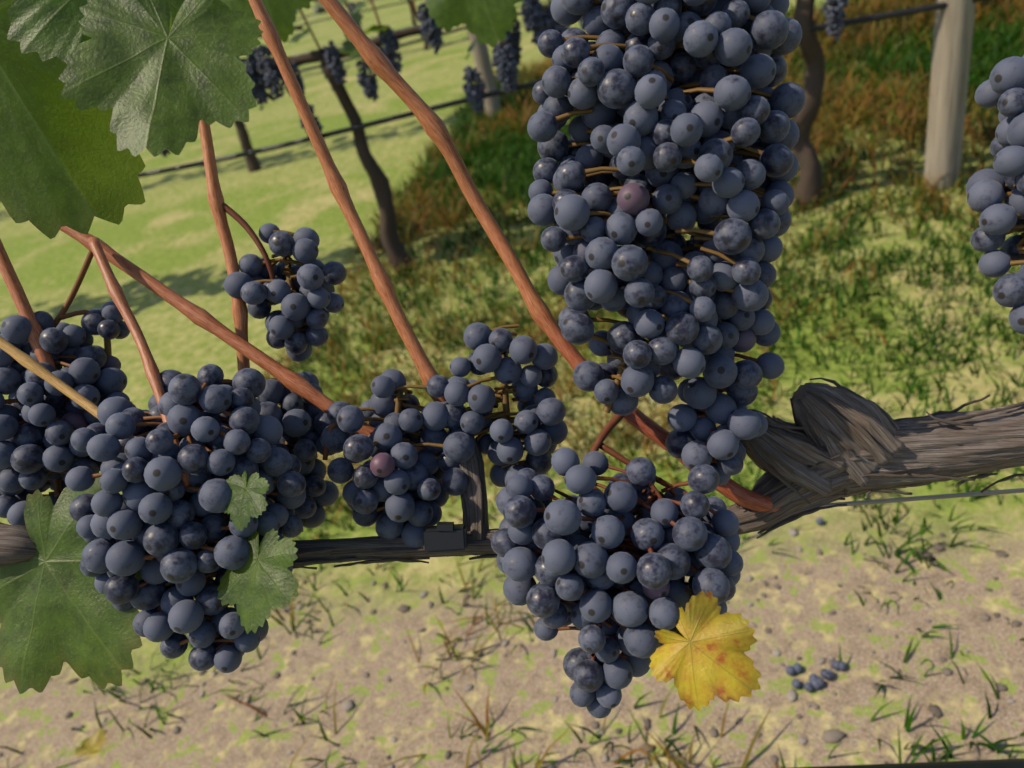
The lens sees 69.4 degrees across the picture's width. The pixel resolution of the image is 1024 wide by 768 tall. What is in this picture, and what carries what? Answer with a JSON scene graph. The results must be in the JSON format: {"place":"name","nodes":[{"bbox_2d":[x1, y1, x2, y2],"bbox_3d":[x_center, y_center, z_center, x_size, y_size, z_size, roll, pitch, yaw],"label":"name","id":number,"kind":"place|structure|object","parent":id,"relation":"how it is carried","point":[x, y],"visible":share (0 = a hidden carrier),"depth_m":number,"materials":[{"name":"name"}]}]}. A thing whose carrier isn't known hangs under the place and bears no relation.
{"place":"outdoors","nodes":[
{"label":"outdoors","id":0,"kind":"place"},
{"bbox_2d":[296,0,368,19],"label":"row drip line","id":1,"kind":"object","parent":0,"point":[343,6],"visible":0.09,"depth_m":10.53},
{"bbox_2d":[257,0,414,38],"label":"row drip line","id":2,"kind":"object","parent":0,"point":[349,13],"visible":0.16,"depth_m":8.46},
{"bbox_2d":[349,2,361,28],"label":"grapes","id":3,"kind":"object","parent":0,"point":[351,10],"visible":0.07,"depth_m":4.41,"materials":[{"name":"food"}]},
{"bbox_2d":[296,6,543,72],"bbox_3d":[-2.150,-1.864,4.797,22.000,0.046,0.017,-7,32,14],"label":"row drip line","id":4,"kind":"object","parent":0,"point":[399,45],"visible":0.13,"depth_m":4.42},
{"bbox_2d":[0,0,1023,767],"bbox_3d":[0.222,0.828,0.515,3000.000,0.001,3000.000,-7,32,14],"label":"ground","id":5,"kind":"structure","parent":0,"point":[166,232],"depth_m":1.32,"materials":[{"name":"beige soil"}]},
{"bbox_2d":[234,26,302,172],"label":"cordon trunks","id":6,"kind":"object","parent":5,"relation":"on","point":[253,163],"visible":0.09,"depth_m":4.90,"materials":[{"name":"brown wood"}]},
{"bbox_2d":[314,0,428,50],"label":"cordon trunks","id":7,"kind":"object","parent":5,"relation":"on","point":[426,44],"visible":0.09,"depth_m":8.46,"materials":[{"name":"brown wood"}]},
{"bbox_2d":[465,24,501,119],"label":"posts","id":8,"kind":"object","parent":5,"relation":"on","point":[481,58],"visible":0.29,"depth_m":4.44,"materials":[{"name":"grey wood"}]},
{"bbox_2d":[288,25,420,57],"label":"wires","id":9,"kind":"object","parent":8,"relation":"attached to","point":[368,37],"depth_m":2.37,"materials":[{"name":"grey metal"}]},
{"bbox_2d":[0,528,1021,767],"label":"pebbles","id":10,"kind":"object","parent":5,"relation":"on","point":[833,736],"visible":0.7,"depth_m":1.11,"materials":[{"name":"stone"}]},
{"bbox_2d":[0,0,1023,767],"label":"grass","id":11,"kind":"structure","parent":5,"relation":"on","point":[908,62],"depth_m":2.37,"materials":[{"name":"green plant"}]},
{"bbox_2d":[255,0,824,272],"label":"grapevine trunks","id":12,"kind":"object","parent":5,"relation":"on","point":[803,150],"visible":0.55,"depth_m":2.41,"materials":[{"name":"brown wood"}]},
{"bbox_2d":[256,0,550,61],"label":"canes","id":13,"kind":"object","parent":12,"relation":"attached to","point":[346,37],"visible":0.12,"depth_m":2.36,"materials":[{"name":"brown wood"}]},
{"bbox_2d":[312,0,406,13],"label":"vine leaves","id":14,"kind":"object","parent":13,"relation":"attached to","point":[318,7],"depth_m":4.39,"materials":[{"name":"green plant"}]},
{"bbox_2d":[252,0,583,97],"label":"row leaves","id":15,"kind":"object","parent":13,"relation":"attached to","point":[349,48],"depth_m":2.32,"materials":[{"name":"green plant"}]},
{"bbox_2d":[251,1,586,100],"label":"grapes","id":16,"kind":"object","parent":13,"relation":"hanging from","point":[272,85],"visible":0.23,"depth_m":2.37,"materials":[{"name":"food"}]},
{"bbox_2d":[164,0,838,156],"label":"row stems","id":17,"kind":"object","parent":13,"relation":"attached to","point":[392,56],"visible":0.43,"depth_m":2.34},
{"bbox_2d":[160,0,848,156],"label":"grape bunches","id":18,"kind":"object","parent":17,"relation":"hanging from","point":[505,67],"visible":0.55,"depth_m":2.32,"materials":[{"name":"food"}]},
{"bbox_2d":[924,0,975,190],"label":"posts","id":19,"kind":"object","parent":5,"relation":"on","point":[952,37],"visible":0.59,"depth_m":2.19,"materials":[{"name":"beige wood"}]},
{"bbox_2d":[0,0,985,201],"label":"row drip line","id":20,"kind":"object","parent":19,"relation":"attached to","point":[892,14],"visible":0.48,"depth_m":2.46,"materials":[{"name":"black plastic"}]},
{"bbox_2d":[0,0,1023,718],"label":"grapes","id":21,"kind":"object","parent":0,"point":[152,510],"visible":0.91,"depth_m":0.33,"materials":[{"name":"food"}]},
{"bbox_2d":[5,0,1023,699],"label":"grape stems","id":22,"kind":"object","parent":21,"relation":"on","point":[627,544],"visible":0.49,"depth_m":0.34,"materials":[{"name":"brown plant"}]},
{"bbox_2d":[0,378,1023,569],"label":"vine cordon","id":23,"kind":"object","parent":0,"point":[834,443],"visible":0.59,"depth_m":0.37,"materials":[{"name":"brown wood"}]},
{"bbox_2d":[0,0,779,512],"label":"vine shoots","id":24,"kind":"object","parent":23,"relation":"attached to","point":[378,62],"visible":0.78,"depth_m":0.39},
{"bbox_2d":[0,0,262,238],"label":"vine leaves","id":25,"kind":"object","parent":24,"relation":"attached to","point":[97,97],"visible":1,"depth_m":0.31,"materials":[{"name":"green plant"}]},
{"bbox_2d":[0,0,760,757],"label":"vine leaves","id":26,"kind":"object","parent":24,"relation":"attached to","point":[56,608],"visible":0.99,"depth_m":0.35,"materials":[{"name":"green plant"}]},
{"bbox_2d":[423,522,467,552],"bbox_3d":[-0.034,0.077,0.372,0.023,0.020,0.018,-7,32,14],"label":"clip","id":27,"kind":"object","parent":23,"relation":"attached to","point":[444,536],"visible":1,"depth_m":0.37,"materials":[{"name":"black plastic"}]},
{"bbox_2d":[497,488,1023,528],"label":"trellis wire","id":28,"kind":"object","parent":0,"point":[929,497],"visible":0.21,"depth_m":0.40,"materials":[{"name":"grey metal"}]},
{"bbox_2d":[615,758,1023,767],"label":"drip line","id":29,"kind":"object","parent":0,"point":[1007,763],"visible":1,"depth_m":0.62,"materials":[{"name":"black plastic"}]}
]}

